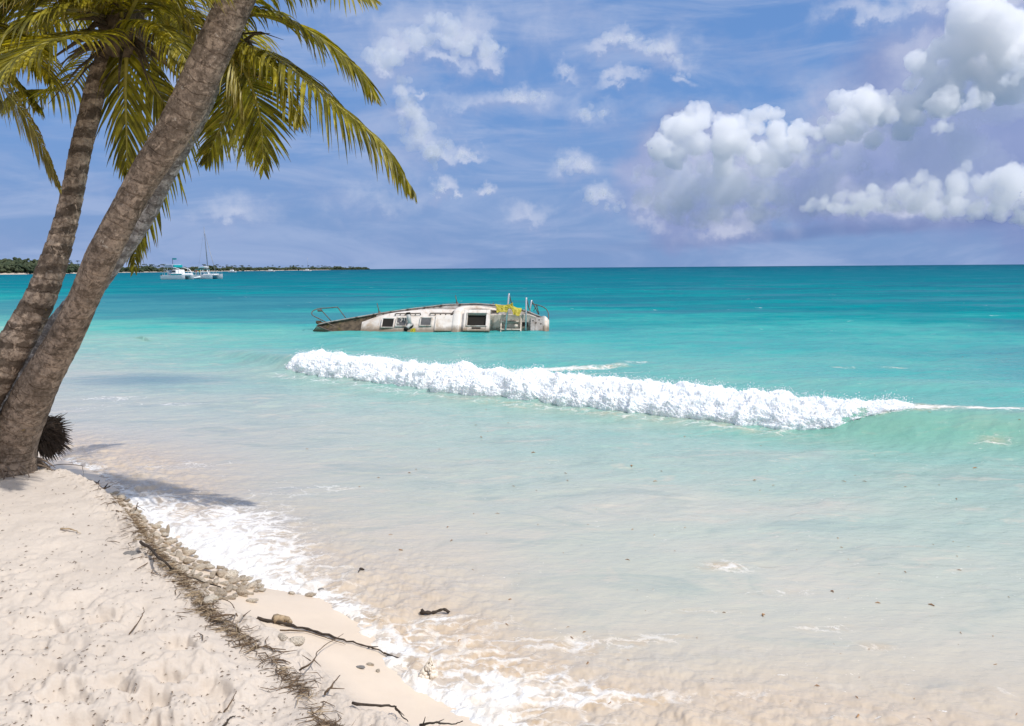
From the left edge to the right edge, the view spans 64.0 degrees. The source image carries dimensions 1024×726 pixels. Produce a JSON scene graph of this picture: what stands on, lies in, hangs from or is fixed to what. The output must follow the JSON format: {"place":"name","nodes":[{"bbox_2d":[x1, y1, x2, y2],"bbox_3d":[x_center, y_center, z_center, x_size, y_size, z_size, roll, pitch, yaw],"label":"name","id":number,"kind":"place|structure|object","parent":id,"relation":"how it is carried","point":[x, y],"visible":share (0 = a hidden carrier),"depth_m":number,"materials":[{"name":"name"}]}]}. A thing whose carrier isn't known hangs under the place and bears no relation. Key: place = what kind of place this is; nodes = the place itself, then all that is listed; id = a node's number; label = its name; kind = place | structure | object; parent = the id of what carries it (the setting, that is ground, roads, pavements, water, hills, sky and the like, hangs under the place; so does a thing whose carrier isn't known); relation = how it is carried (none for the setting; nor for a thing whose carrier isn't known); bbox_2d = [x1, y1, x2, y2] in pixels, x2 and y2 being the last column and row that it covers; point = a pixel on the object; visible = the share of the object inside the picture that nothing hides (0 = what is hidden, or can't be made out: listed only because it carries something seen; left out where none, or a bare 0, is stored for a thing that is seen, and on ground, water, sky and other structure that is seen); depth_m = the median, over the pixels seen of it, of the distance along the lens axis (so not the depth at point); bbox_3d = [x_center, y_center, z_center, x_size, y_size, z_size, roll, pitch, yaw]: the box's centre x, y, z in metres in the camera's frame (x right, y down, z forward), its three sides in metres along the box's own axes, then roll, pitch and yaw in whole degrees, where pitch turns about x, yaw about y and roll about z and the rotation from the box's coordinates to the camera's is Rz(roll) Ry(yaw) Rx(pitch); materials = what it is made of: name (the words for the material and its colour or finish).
{"place":"outdoors","nodes":[
{"label":"outdoors","id":0,"kind":"place"},
{"bbox_2d":[0,270,286,274],"bbox_3d":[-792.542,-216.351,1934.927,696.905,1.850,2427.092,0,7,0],"label":"beach","id":1,"kind":"structure","parent":0,"point":[126,272],"depth_m":1137.22,"materials":[{"name":"beige sand"}]},
{"bbox_2d":[0,452,481,725],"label":"sand ground","id":2,"kind":"structure","parent":0,"point":[193,667],"depth_m":4.76,"materials":[{"name":"beige sand"}]},
{"bbox_2d":[0,0,84,194],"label":"coconut palm","id":3,"kind":"object","parent":2,"relation":"on","point":[30,128],"visible":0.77,"depth_m":6.81,"materials":[{"name":"green plant"}]},
{"bbox_2d":[60,528,80,533],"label":"driftwood twig","id":4,"kind":"object","parent":2,"relation":"on","point":[69,529],"visible":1,"depth_m":5.94,"materials":[{"name":"wood"}]},
{"bbox_2d":[117,495,126,499],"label":"coral stone","id":5,"kind":"object","parent":2,"relation":"on","point":[123,497],"visible":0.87,"depth_m":9.20,"materials":[{"name":"beige stone"}]},
{"bbox_2d":[0,0,249,407],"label":"coconut palm","id":6,"kind":"object","parent":2,"relation":"on","point":[120,38],"visible":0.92,"depth_m":7.02,"materials":[{"name":"green plant"}]},
{"bbox_2d":[123,550,140,555],"bbox_3d":[-2.615,1.328,5.658,0.149,0.057,0.091,4,6,-12],"label":"beach stone","id":7,"kind":"object","parent":2,"relation":"on","point":[134,552],"visible":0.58,"depth_m":5.65,"materials":[{"name":"grey stone"}]},
{"bbox_2d":[129,607,144,633],"bbox_3d":[-2.166,1.485,4.716,0.024,0.075,0.245,-1,7,-6],"label":"driftwood twig","id":8,"kind":"object","parent":2,"relation":"on","point":[137,622],"visible":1,"depth_m":4.75,"materials":[{"name":"wood"}]},
{"bbox_2d":[150,523,161,528],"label":"coral stone","id":9,"kind":"object","parent":2,"relation":"on","point":[156,526],"visible":0.98,"depth_m":8.19,"materials":[{"name":"beige stone"}]},
{"bbox_2d":[153,532,160,538],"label":"coral stone","id":10,"kind":"object","parent":2,"relation":"on","point":[157,535],"visible":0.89,"depth_m":7.57,"materials":[{"name":"beige stone"}]},
{"bbox_2d":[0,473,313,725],"bbox_3d":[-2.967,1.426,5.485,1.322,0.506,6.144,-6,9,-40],"label":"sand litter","id":11,"kind":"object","parent":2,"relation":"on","point":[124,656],"visible":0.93,"depth_m":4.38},
{"bbox_2d":[163,538,177,544],"bbox_3d":[-3.136,1.643,7.526,0.127,0.060,0.081,-5,17,-10],"label":"coral stone","id":12,"kind":"object","parent":2,"relation":"on","point":[171,541],"visible":0.9,"depth_m":7.50,"materials":[{"name":"beige stone"}]},
{"bbox_2d":[139,540,220,586],"bbox_3d":[-2.452,1.431,6.151,0.504,0.508,1.691,-2,7,-16],"label":"driftwood branch","id":13,"kind":"object","parent":2,"relation":"on","point":[141,542],"visible":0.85,"depth_m":5.57,"materials":[{"name":"brown wood"}]},
{"bbox_2d":[180,565,188,572],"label":"coral stone","id":14,"kind":"object","parent":2,"relation":"on","point":[184,567],"visible":0.55,"depth_m":6.35,"materials":[{"name":"beige stone"}]},
{"bbox_2d":[183,558,192,563],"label":"coral stone","id":15,"kind":"object","parent":2,"relation":"on","point":[187,560],"visible":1,"depth_m":6.76,"materials":[{"name":"beige stone"}]},
{"bbox_2d":[182,549,196,555],"bbox_3d":[-2.894,1.699,7.355,0.128,0.061,0.082,5,-5,-36],"label":"coral stone","id":16,"kind":"object","parent":2,"relation":"on","point":[188,552],"visible":1,"depth_m":7.32,"materials":[{"name":"beige stone"}]},
{"bbox_2d":[0,0,380,479],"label":"coconut palm","id":17,"kind":"object","parent":2,"relation":"on","point":[30,428],"visible":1,"depth_m":6.58,"materials":[{"name":"brown plant"}]},
{"bbox_2d":[195,563,206,570],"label":"coral stone","id":18,"kind":"object","parent":2,"relation":"on","point":[200,567],"visible":0.94,"depth_m":6.68,"materials":[{"name":"beige stone"}]},
{"bbox_2d":[200,583,209,587],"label":"coral stone","id":19,"kind":"object","parent":2,"relation":"on","point":[205,585],"visible":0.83,"depth_m":6.14,"materials":[{"name":"beige stone"}]},
{"bbox_2d":[0,0,416,409],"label":"coconut palm","id":20,"kind":"object","parent":2,"relation":"on","point":[252,71],"visible":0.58,"depth_m":7.94,"materials":[{"name":"green plant"}]},
{"bbox_2d":[205,563,214,569],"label":"coral stone","id":21,"kind":"object","parent":2,"relation":"on","point":[209,566],"visible":0.81,"depth_m":6.76,"materials":[{"name":"beige stone"}]},
{"bbox_2d":[49,469,370,725],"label":"bank litter","id":22,"kind":"object","parent":2,"relation":"on","point":[266,646],"visible":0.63,"depth_m":4.82,"materials":[{"name":"brown plant"}]},
{"bbox_2d":[203,594,218,602],"bbox_3d":[-1.873,1.475,5.103,0.072,0.044,0.104,17,19,27],"label":"coral stone","id":23,"kind":"object","parent":2,"relation":"on","point":[208,598],"visible":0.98,"depth_m":5.09,"materials":[{"name":"beige stone"}]},
{"bbox_2d":[209,586,215,591],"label":"coral stone","id":24,"kind":"object","parent":2,"relation":"on","point":[212,588],"visible":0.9,"depth_m":6.11,"materials":[{"name":"beige stone"}]},
{"bbox_2d":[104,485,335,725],"bbox_3d":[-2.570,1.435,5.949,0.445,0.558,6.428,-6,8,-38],"label":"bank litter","id":25,"kind":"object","parent":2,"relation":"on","point":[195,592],"visible":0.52,"depth_m":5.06,"materials":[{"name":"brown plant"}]},
{"bbox_2d":[217,570,227,576],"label":"coral stone","id":26,"kind":"object","parent":2,"relation":"on","point":[221,573],"visible":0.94,"depth_m":6.66,"materials":[{"name":"beige stone"}]},
{"bbox_2d":[219,591,227,595],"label":"coral stone","id":27,"kind":"object","parent":2,"relation":"on","point":[222,593],"visible":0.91,"depth_m":5.99,"materials":[{"name":"beige stone"}]},
{"bbox_2d":[219,581,228,584],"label":"coral stone","id":28,"kind":"object","parent":2,"relation":"on","point":[224,583],"visible":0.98,"depth_m":6.38,"materials":[{"name":"beige stone"}]},
{"bbox_2d":[224,586,232,592],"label":"coral stone","id":29,"kind":"object","parent":2,"relation":"on","point":[229,589],"visible":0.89,"depth_m":6.17,"materials":[{"name":"beige stone"}]},
{"bbox_2d":[222,570,237,578],"bbox_3d":[-2.308,1.734,6.704,0.100,0.074,0.160,0,5,32],"label":"coral stone","id":30,"kind":"object","parent":2,"relation":"on","point":[232,573],"visible":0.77,"depth_m":6.68,"materials":[{"name":"beige stone"}]},
{"bbox_2d":[227,595,235,599],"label":"coral stone","id":31,"kind":"object","parent":2,"relation":"on","point":[231,597],"visible":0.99,"depth_m":5.97,"materials":[{"name":"beige stone"}]},
{"bbox_2d":[210,598,256,620],"bbox_3d":[-1.804,1.601,5.370,0.257,0.349,1.034,-2,7,-16],"label":"driftwood twig","id":32,"kind":"object","parent":2,"relation":"on","point":[214,616],"visible":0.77,"depth_m":4.89,"materials":[{"name":"wood"}]},
{"bbox_2d":[228,577,241,583],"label":"coral stone","id":33,"kind":"object","parent":2,"relation":"on","point":[235,580],"visible":0.89,"depth_m":6.53,"materials":[{"name":"beige stone"}]},
{"bbox_2d":[236,586,249,596],"bbox_3d":[-2.014,1.724,6.155,0.133,0.059,0.073,16,26,29],"label":"coral stone","id":34,"kind":"object","parent":2,"relation":"on","point":[242,591],"visible":1,"depth_m":6.13,"materials":[{"name":"beige stone"}]},
{"bbox_2d":[241,576,247,581],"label":"coral stone","id":35,"kind":"object","parent":2,"relation":"on","point":[244,578],"visible":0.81,"depth_m":6.73,"materials":[{"name":"beige stone"}]},
{"bbox_2d":[245,581,257,589],"bbox_3d":[-2.056,1.762,6.468,0.069,0.082,0.130,16,12,17],"label":"coral stone","id":36,"kind":"object","parent":2,"relation":"on","point":[252,585],"visible":0.91,"depth_m":6.44,"materials":[{"name":"beige stone"}]},
{"bbox_2d":[246,598,258,602],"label":"coral stone","id":37,"kind":"object","parent":2,"relation":"on","point":[251,600],"visible":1,"depth_m":6.00,"materials":[{"name":"beige stone"}]},
{"bbox_2d":[272,614,292,623],"bbox_3d":[-1.594,1.773,5.685,0.142,0.071,0.083,-2,7,-15],"label":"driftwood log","id":38,"kind":"object","parent":2,"relation":"on","point":[279,617],"visible":0.99,"depth_m":5.67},
{"bbox_2d":[278,633,287,640],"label":"coral stone","id":39,"kind":"object","parent":2,"relation":"on","point":[282,637],"visible":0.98,"depth_m":4.82,"materials":[{"name":"beige stone"}]},
{"bbox_2d":[288,636,304,645],"bbox_3d":[-1.274,1.645,4.831,0.107,0.070,0.078,-5,15,-28],"label":"coral stone","id":40,"kind":"object","parent":2,"relation":"on","point":[297,640],"visible":0.8,"depth_m":4.82,"materials":[{"name":"beige stone"}]},
{"bbox_2d":[305,592,316,596],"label":"coral stone","id":41,"kind":"object","parent":2,"relation":"on","point":[310,594],"visible":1,"depth_m":6.49,"materials":[{"name":"beige stone"}]},
{"bbox_2d":[280,629,343,643],"bbox_3d":[-1.335,1.830,5.531,0.435,0.114,0.105,0,7,0],"label":"driftwood twig","id":42,"kind":"object","parent":2,"relation":"on","point":[308,632],"visible":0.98,"depth_m":5.54,"materials":[{"name":"brown wood"}]},
{"bbox_2d":[299,634,342,670],"bbox_3d":[-1.158,1.743,5.021,0.119,0.338,1.103,-1,7,-5],"label":"driftwood twig","id":43,"kind":"object","parent":2,"relation":"on","point":[303,667],"visible":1,"depth_m":4.54,"materials":[{"name":"wood"}]},
{"bbox_2d":[257,616,398,657],"bbox_3d":[-1.242,1.849,5.585,1.033,0.207,0.094,1,7,11],"label":"driftwood branch","id":44,"kind":"object","parent":2,"relation":"on","point":[295,626],"visible":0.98,"depth_m":5.62,"materials":[{"name":"brown wood"}]},
{"bbox_2d":[324,675,344,694],"bbox_3d":[-0.933,1.725,4.434,0.099,0.088,0.314,0,7,0],"label":"driftwood twig","id":45,"kind":"object","parent":2,"relation":"on","point":[328,689],"visible":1,"depth_m":4.30,"materials":[{"name":"wood"}]},
{"bbox_2d":[351,701,407,721],"bbox_3d":[-0.599,1.851,4.340,0.313,0.247,0.398,3,7,25],"label":"driftwood branch","id":46,"kind":"object","parent":2,"relation":"on","point":[377,705],"visible":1,"depth_m":4.27,"materials":[{"name":"wood"}]},
{"bbox_2d":[419,718,462,725],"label":"driftwood branch","id":47,"kind":"object","parent":2,"relation":"on","point":[427,723],"visible":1,"depth_m":4.07,"materials":[{"name":"wood"}]},
{"bbox_2d":[0,264,1023,725],"bbox_3d":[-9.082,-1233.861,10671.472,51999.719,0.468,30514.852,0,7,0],"label":"sea water","id":48,"kind":"structure","parent":0,"point":[208,424],"depth_m":10.06,"materials":[{"name":"teal liquid"}]},
{"bbox_2d":[160,258,193,279],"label":"motor catamaran","id":49,"kind":"object","parent":48,"relation":"on","point":[177,274],"visible":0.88,"depth_m":237.56,"materials":[{"name":"white plastic"}]},
{"bbox_2d":[192,231,222,278],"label":"sailing catamaran","id":50,"kind":"object","parent":48,"relation":"on","point":[211,276],"visible":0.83,"depth_m":247.19,"materials":[{"name":"white plastic"}]},
{"bbox_2d":[418,656,438,678],"bbox_3d":[-0.528,1.916,5.171,0.126,0.154,0.097,0,7,0],"label":"seashell","id":51,"kind":"object","parent":48,"relation":"on","point":[432,671],"visible":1,"depth_m":5.15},
{"bbox_2d":[311,293,548,332],"bbox_3d":[-3.513,-1.462,34.596,10.145,3.604,2.021,1,-37,3],"label":"half-sunken boat wreck","id":52,"kind":"object","parent":48,"relation":"on","point":[469,317],"visible":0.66,"depth_m":34.23,"materials":[{"name":"metal"}]},
{"bbox_2d":[495,303,521,315],"bbox_3d":[-0.168,-2.231,34.011,1.118,0.574,0.499,0,7,7],"label":"yellow tarpaulin","id":53,"kind":"object","parent":52,"relation":"on","point":[505,308],"visible":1,"depth_m":34.02,"materials":[{"name":"fabric"}]},
{"bbox_2d":[420,608,449,614],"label":"driftwood branch","id":54,"kind":"object","parent":48,"relation":"on","point":[422,612],"visible":1,"depth_m":6.16,"materials":[{"name":"brown wood"}]},
{"bbox_2d":[285,349,913,429],"bbox_3d":[0.051,0.398,17.181,15.194,0.737,1.696,4,8,36],"label":"breaking wave foam","id":55,"kind":"object","parent":48,"relation":"on","point":[635,395],"visible":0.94,"depth_m":15.37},
{"bbox_2d":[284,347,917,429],"bbox_3d":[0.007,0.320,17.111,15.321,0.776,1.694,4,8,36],"label":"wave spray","id":56,"kind":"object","parent":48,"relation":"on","point":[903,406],"visible":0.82,"depth_m":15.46,"materials":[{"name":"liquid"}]},
{"bbox_2d":[359,472,1016,719],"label":"seaweed flecks","id":57,"kind":"object","parent":48,"relation":"on","point":[763,614],"visible":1,"depth_m":6.30,"materials":[{"name":"brown plant"}]},
{"bbox_2d":[0,0,1023,268],"label":"sky","id":58,"kind":"structure","parent":0,"point":[523,133],"materials":[{"name":"blue"}]},
{"bbox_3d":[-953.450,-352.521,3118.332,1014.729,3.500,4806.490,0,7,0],"label":"headland","id":59,"kind":"structure","parent":0,"visible":0},
{"bbox_2d":[0,257,369,273],"bbox_3d":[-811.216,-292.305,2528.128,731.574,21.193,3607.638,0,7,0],"label":"wood","id":60,"kind":"object","parent":59,"relation":"on","point":[19,265],"visible":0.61,"depth_m":1224.22,"materials":[{"name":"green plant"}]},
{"bbox_2d":[69,260,366,270],"bbox_3d":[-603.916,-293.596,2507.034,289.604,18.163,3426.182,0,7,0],"label":"palm fringe","id":61,"kind":"object","parent":59,"relation":"on","point":[218,265],"visible":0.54,"depth_m":1734.38,"materials":[{"name":"green plant"}]}
]}

